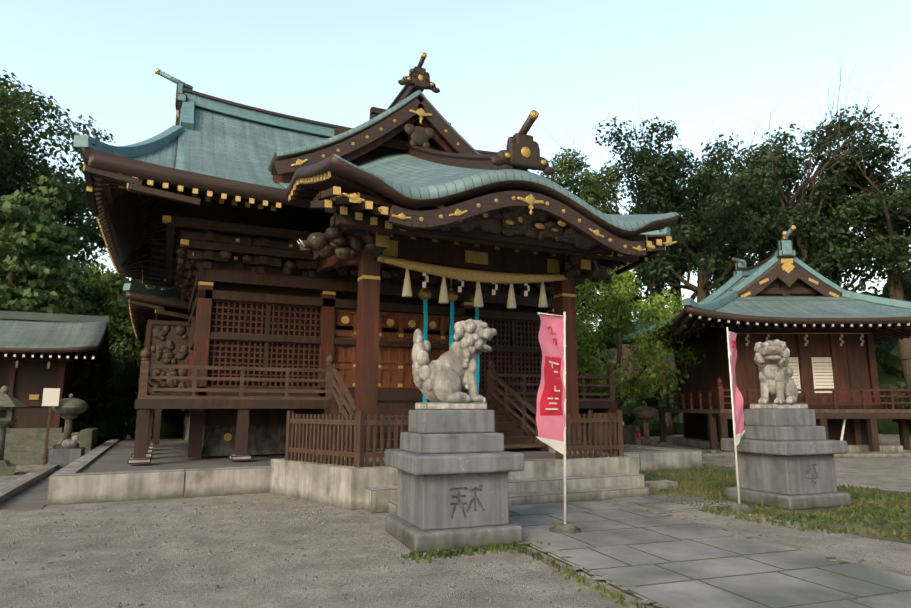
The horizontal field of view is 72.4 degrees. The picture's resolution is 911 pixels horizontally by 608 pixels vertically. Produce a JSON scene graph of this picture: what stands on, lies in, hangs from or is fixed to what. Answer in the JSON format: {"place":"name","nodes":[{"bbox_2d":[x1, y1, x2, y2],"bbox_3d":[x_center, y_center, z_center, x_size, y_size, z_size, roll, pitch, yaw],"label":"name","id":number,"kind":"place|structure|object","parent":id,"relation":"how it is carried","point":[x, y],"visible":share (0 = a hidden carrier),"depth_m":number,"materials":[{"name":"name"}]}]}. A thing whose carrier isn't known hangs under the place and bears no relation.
{"place":"outdoors","nodes":[
{"label":"outdoors","id":0,"kind":"place"},
{"bbox_2d":[0,434,910,607],"bbox_3d":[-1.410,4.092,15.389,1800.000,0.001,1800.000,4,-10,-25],"label":"ground","id":1,"kind":"structure","parent":0,"point":[239,570],"depth_m":6.39,"materials":[{"name":"grey gravel"}]},
{"bbox_2d":[0,386,27,475],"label":"stone lantern","id":2,"kind":"object","parent":1,"relation":"on","point":[8,402],"visible":1,"depth_m":14.26,"materials":[{"name":"black stone"}]},
{"bbox_2d":[0,127,68,241],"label":"tree","id":3,"kind":"object","parent":1,"relation":"on","point":[11,187],"visible":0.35,"depth_m":26.48,"materials":[{"name":"green plant"}]},
{"bbox_2d":[7,123,73,218],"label":"tree","id":4,"kind":"object","parent":1,"relation":"on","point":[34,169],"depth_m":34.12,"materials":[{"name":"green plant"}]},
{"bbox_2d":[0,186,90,431],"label":"tree","id":5,"kind":"object","parent":1,"relation":"on","point":[29,240],"visible":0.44,"depth_m":22.15,"materials":[{"name":"green plant"}]},
{"bbox_2d":[0,172,96,421],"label":"tree","id":6,"kind":"object","parent":1,"relation":"on","point":[50,190],"visible":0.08,"depth_m":26.09,"materials":[{"name":"green plant"}]},
{"bbox_2d":[0,356,97,464],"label":"side shrine","id":7,"kind":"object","parent":1,"relation":"on","point":[26,380],"visible":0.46,"depth_m":18.77,"materials":[{"name":"wood"}]},
{"bbox_2d":[0,311,109,358],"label":"roof trim","id":8,"kind":"structure","parent":7,"relation":"on","point":[14,315],"depth_m":20.36,"materials":[{"name":"teal metal"}]},
{"bbox_2d":[0,319,109,363],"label":"roof","id":9,"kind":"structure","parent":7,"relation":"on","point":[29,336],"depth_m":19.62,"materials":[{"name":"green metal"}]},
{"bbox_2d":[42,388,59,464],"bbox_3d":[-10.335,3.146,15.797,0.360,2.000,0.090,4,-10,-25],"label":"sign board","id":10,"kind":"object","parent":1,"relation":"on","point":[50,399],"visible":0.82,"depth_m":15.85,"materials":[{"name":"white wood"}]},
{"bbox_2d":[0,68,115,279],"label":"tree","id":11,"kind":"object","parent":1,"relation":"on","point":[11,104],"visible":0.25,"depth_m":28.64,"materials":[{"name":"green plant"}]},
{"bbox_2d":[0,223,121,436],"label":"tree","id":12,"kind":"object","parent":1,"relation":"on","point":[60,239],"visible":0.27,"depth_m":23.22,"materials":[{"name":"green plant"}]},
{"bbox_2d":[46,435,84,468],"bbox_3d":[-9.996,3.770,15.954,0.850,0.820,1.450,4,-10,-25],"label":"stone base","id":13,"kind":"object","parent":1,"relation":"on","point":[67,454],"visible":0.75,"depth_m":15.42,"materials":[{"name":"grey stone"}]},
{"bbox_2d":[52,394,88,448],"bbox_3d":[-10.156,3.073,16.357,0.855,1.427,0.833,4,-10,-25],"label":"stone lantern","id":14,"kind":"object","parent":13,"relation":"on","point":[70,408],"visible":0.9,"depth_m":16.22,"materials":[{"name":"grey stone"}]},
{"bbox_2d":[0,286,143,427],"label":"tree","id":15,"kind":"object","parent":1,"relation":"on","point":[126,353],"visible":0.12,"depth_m":23.19,"materials":[{"name":"green plant"}]},
{"bbox_2d":[52,258,144,393],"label":"tree","id":16,"kind":"object","parent":1,"relation":"on","point":[108,285],"visible":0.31,"depth_m":26.09,"materials":[{"name":"green plant"}]},
{"bbox_2d":[87,276,164,439],"bbox_3d":[-16.987,2.461,28.901,7.254,8.336,3.440,4,-10,-25],"label":"tree","id":17,"kind":"object","parent":1,"relation":"on","point":[137,282],"depth_m":29.50,"materials":[{"name":"green plant"}]},
{"bbox_2d":[79,350,184,446],"bbox_3d":[-14.897,3.709,24.013,8.714,4.263,4.047,2,-10,-14],"label":"hedge","id":18,"kind":"object","parent":1,"relation":"on","point":[124,375],"visible":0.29,"depth_m":23.51,"materials":[{"name":"green plant"}]},
{"bbox_2d":[127,288,181,434],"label":"tree","id":19,"kind":"object","parent":1,"relation":"on","point":[179,412],"depth_m":35.12,"materials":[{"name":"green plant"}]},
{"bbox_2d":[0,439,701,514],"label":"stone platform","id":20,"kind":"structure","parent":1,"relation":"on","point":[105,472],"depth_m":10.69,"materials":[{"name":"stone"}]},
{"bbox_2d":[153,409,189,444],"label":"wooden posts","id":21,"kind":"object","parent":20,"relation":"on","point":[157,425],"depth_m":18.98,"materials":[{"name":"brown wood"}]},
{"bbox_2d":[123,283,177,296],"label":"hall roof trim","id":22,"kind":"structure","parent":21,"relation":"on","point":[132,287],"depth_m":19.10,"materials":[{"name":"teal metal"}]},
{"bbox_2d":[125,290,188,313],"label":"hall roof","id":23,"kind":"structure","parent":21,"relation":"on","point":[174,303],"depth_m":18.85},
{"bbox_2d":[128,299,189,339],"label":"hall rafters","id":24,"kind":"object","parent":21,"relation":"on","point":[142,314],"visible":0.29,"depth_m":19.97,"materials":[{"name":"brown wood"}]},
{"bbox_2d":[128,198,617,463],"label":"shrine building","id":25,"kind":"structure","parent":20,"relation":"on","point":[259,344],"depth_m":14.27,"materials":[{"name":"brown wood"}]},
{"bbox_2d":[74,68,670,235],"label":"roof ridge","id":26,"kind":"structure","parent":25,"relation":"on","point":[188,98],"depth_m":17.43,"materials":[{"name":"teal metal"}]},
{"bbox_2d":[271,52,473,183],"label":"roof gable","id":27,"kind":"structure","parent":26,"relation":"on","point":[415,122],"depth_m":15.65,"materials":[{"name":"brown wood"}]},
{"bbox_2d":[81,105,667,276],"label":"roof","id":28,"kind":"structure","parent":25,"relation":"on","point":[215,153],"depth_m":15.82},
{"bbox_2d":[253,90,479,207],"bbox_3d":[-1.778,-3.971,17.528,6.900,2.591,4.250,4,-10,-25],"label":"roof edge","id":29,"kind":"object","parent":28,"relation":"on","point":[419,95],"visible":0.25,"depth_m":15.01,"materials":[{"name":"teal metal"}]},
{"bbox_2d":[83,165,665,288],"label":"roof eaves","id":30,"kind":"object","parent":25,"relation":"on","point":[158,201],"visible":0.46,"depth_m":16.31,"materials":[{"name":"brown wood"}]},
{"bbox_2d":[279,153,678,237],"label":"porch roof","id":31,"kind":"structure","parent":25,"relation":"on","point":[404,179],"depth_m":10.81,"materials":[{"name":"teal metal"}]},
{"bbox_2d":[288,110,676,262],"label":"roof trim","id":32,"kind":"structure","parent":25,"relation":"on","point":[521,219],"depth_m":10.80,"materials":[{"name":"brown wood"}]},
{"bbox_2d":[285,410,623,467],"bbox_3d":[0.423,2.432,11.665,6.717,0.860,2.017,4,-10,-25],"label":"porch fence","id":33,"kind":"object","parent":20,"relation":"on","point":[605,433],"visible":0.77,"depth_m":10.62,"materials":[{"name":"brown wood"}]},
{"bbox_2d":[12,499,874,588],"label":"fallen leaves","id":34,"kind":"object","parent":1,"relation":"on","point":[274,509],"visible":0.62,"depth_m":6.76,"materials":[{"name":"brown plant"}]},
{"bbox_2d":[384,402,523,552],"bbox_3d":[-0.055,1.984,7.490,1.320,1.580,1.320,4,-10,-21],"label":"pedestal","id":35,"kind":"object","parent":1,"relation":"on","point":[438,438],"visible":0.85,"depth_m":7.09,"materials":[{"name":"grey stone"}]},
{"bbox_2d":[397,469,508,530],"bbox_3d":[-0.055,2.270,7.443,1.040,0.600,1.040,4,-10,-21],"label":"pedestal block","id":36,"kind":"object","parent":35,"relation":"attached to","point":[441,501],"visible":0.88,"depth_m":6.98,"materials":[{"name":"grey stone"}]},
{"bbox_2d":[412,319,496,402],"bbox_3d":[-0.034,0.698,7.693,1.047,1.044,0.580,4,-10,-21],"label":"lion statue","id":37,"kind":"object","parent":35,"relation":"on","point":[449,375],"visible":0.96,"depth_m":7.55,"materials":[{"name":"stone"}]},
{"bbox_2d":[0,498,908,607],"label":"gravel pebbles","id":38,"kind":"object","parent":1,"relation":"on","point":[345,594],"visible":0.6,"depth_m":6.29,"materials":[{"name":"grey"}]},
{"bbox_2d":[580,324,600,398],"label":"tree","id":39,"kind":"object","parent":1,"relation":"on","point":[593,338],"depth_m":31.47,"materials":[{"name":"green plant"}]},
{"bbox_2d":[575,284,618,323],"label":"tree","id":40,"kind":"object","parent":1,"relation":"on","point":[583,304],"visible":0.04,"depth_m":39.41,"materials":[{"name":"green plant"}]},
{"bbox_2d":[578,367,625,425],"bbox_3d":[5.141,4.661,28.741,7.817,3.629,3.298,9,-13,-42],"label":"hedge","id":41,"kind":"object","parent":1,"relation":"on","point":[597,397],"depth_m":28.84,"materials":[{"name":"green plant"}]},
{"bbox_2d":[581,425,665,446],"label":"stone blocks","id":42,"kind":"structure","parent":1,"relation":"on","point":[632,434],"depth_m":25.30,"materials":[{"name":"grey stone"}]},
{"bbox_2d":[580,311,672,336],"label":"tree","id":43,"kind":"object","parent":1,"relation":"on","point":[638,321],"depth_m":50.52,"materials":[{"name":"green plant"}]},
{"bbox_2d":[536,148,718,424],"bbox_3d":[10.727,-1.129,36.940,11.274,17.439,10.104,4,-10,-25],"label":"tree","id":44,"kind":"object","parent":1,"relation":"on","point":[566,169],"visible":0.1,"depth_m":36.38,"materials":[{"name":"green plant"}]},
{"bbox_2d":[519,93,735,434],"bbox_3d":[11.103,-2.470,37.476,12.837,20.266,8.167,-3,-10,18],"label":"snag tree","id":45,"kind":"object","parent":1,"relation":"on","point":[670,430],"visible":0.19,"depth_m":35.77,"materials":[{"name":"brown plant"}]},
{"bbox_2d":[587,324,674,424],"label":"distant house","id":46,"kind":"structure","parent":1,"relation":"on","point":[669,358],"depth_m":43.52,"materials":[{"name":"paint"}]},
{"bbox_2d":[575,213,705,443],"bbox_3d":[6.016,1.206,24.016,5.169,8.564,6.854,9,-13,-43],"label":"maple tree","id":47,"kind":"object","parent":1,"relation":"on","point":[614,316],"visible":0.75,"depth_m":23.39,"materials":[{"name":"green plant"}]},
{"bbox_2d":[632,402,658,443],"bbox_3d":[7.535,4.750,24.633,1.032,1.722,1.006,9,-13,-44],"label":"stone lantern","id":48,"kind":"object","parent":1,"relation":"on","point":[645,414],"visible":0.83,"depth_m":24.42,"materials":[{"name":"black stone"}]},
{"bbox_2d":[614,373,682,436],"bbox_3d":[10.803,5.529,34.723,12.699,4.175,4.059,3,-10,-15],"label":"house hedge","id":49,"kind":"object","parent":1,"relation":"on","point":[627,409],"depth_m":33.48,"materials":[{"name":"green plant"}]},
{"bbox_2d":[401,464,910,607],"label":"grass patches","id":50,"kind":"object","parent":1,"relation":"on","point":[877,511],"depth_m":8.88,"materials":[{"name":"green plant"}]},
{"bbox_2d":[721,404,850,510],"bbox_3d":[5.347,2.430,10.184,1.320,1.580,1.320,4,-10,-21],"label":"pedestal","id":51,"kind":"object","parent":50,"relation":"on","point":[784,429],"visible":0.94,"depth_m":9.85,"materials":[{"name":"grey stone"}]},
{"bbox_2d":[754,339,797,403],"bbox_3d":[5.345,1.140,10.366,1.061,1.044,0.588,9,-13,-44],"label":"lion-dog statue","id":52,"kind":"object","parent":51,"relation":"on","point":[777,382],"visible":0.96,"depth_m":10.14,"materials":[{"name":"stone"}]},
{"bbox_2d":[734,451,837,494],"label":"pedestal block","id":53,"kind":"structure","parent":51,"relation":"attached to","point":[795,474],"depth_m":9.72,"materials":[{"name":"grey stone"}]},
{"bbox_2d":[572,98,756,436],"bbox_3d":[9.658,-1.955,33.285,12.492,17.896,6.518,-7,-12,37],"label":"snag tree","id":54,"kind":"object","parent":1,"relation":"on","point":[651,286],"visible":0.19,"depth_m":32.13,"materials":[{"name":"brown plant"}]},
{"bbox_2d":[591,116,788,302],"bbox_3d":[11.130,-1.178,28.682,7.945,14.856,10.218,-5,-11,27],"label":"tree","id":55,"kind":"object","parent":1,"relation":"on","point":[735,201],"visible":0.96,"depth_m":28.45,"materials":[{"name":"green plant"}]},
{"bbox_2d":[509,493,910,607],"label":"paving","id":56,"kind":"structure","parent":1,"relation":"on","point":[656,560],"depth_m":6.07,"materials":[{"name":"stone"}]},
{"bbox_2d":[536,312,580,533],"bbox_3d":[1.249,1.438,7.776,0.636,2.750,0.400,7,-12,-36],"label":"banner flag","id":57,"kind":"object","parent":56,"relation":"on","point":[551,413],"visible":1,"depth_m":7.79,"materials":[{"name":"fabric"}]},
{"bbox_2d":[726,327,753,513],"bbox_3d":[4.301,1.732,9.549,0.400,2.750,0.710,-7,-12,38],"label":"banner flag","id":58,"kind":"object","parent":1,"relation":"on","point":[737,414],"visible":1,"depth_m":9.60,"materials":[{"name":"fabric"}]},
{"bbox_2d":[614,225,910,457],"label":"shrine building","id":59,"kind":"structure","parent":1,"relation":"on","point":[829,332],"depth_m":21.21,"materials":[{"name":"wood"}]},
{"bbox_2d":[635,104,908,288],"bbox_3d":[17.072,-2.045,34.885,13.862,18.554,12.159,-2,-10,11],"label":"tree","id":60,"kind":"object","parent":1,"relation":"on","point":[888,154],"visible":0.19,"depth_m":32.33,"materials":[{"name":"green plant"}]},
{"bbox_2d":[726,45,883,266],"bbox_3d":[17.218,-3.068,30.480,7.589,19.153,11.187,-6,-11,33],"label":"snag tree","id":61,"kind":"object","parent":1,"relation":"on","point":[797,221],"visible":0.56,"depth_m":30.45,"materials":[{"name":"brown plant"}]},
{"bbox_2d":[715,123,910,301],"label":"tree","id":62,"kind":"object","parent":1,"relation":"on","point":[833,253],"visible":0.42,"depth_m":31.61,"materials":[{"name":"green plant"}]},
{"bbox_2d":[804,171,910,281],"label":"tree","id":63,"kind":"object","parent":1,"relation":"on","point":[901,202],"visible":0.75,"depth_m":30.54,"materials":[{"name":"green plant"}]},
{"bbox_2d":[813,38,910,408],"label":"snag tree","id":64,"kind":"object","parent":1,"relation":"on","point":[896,291],"visible":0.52,"depth_m":30.46,"materials":[{"name":"brown plant"}]},
{"bbox_2d":[860,272,910,434],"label":"tree","id":65,"kind":"object","parent":1,"relation":"on","point":[889,368],"visible":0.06,"depth_m":35.05,"materials":[{"name":"green plant"}]},
{"bbox_2d":[0,0,910,330],"label":"sky","id":66,"kind":"structure","parent":0,"point":[579,64],"materials":[{"name":"blue"}]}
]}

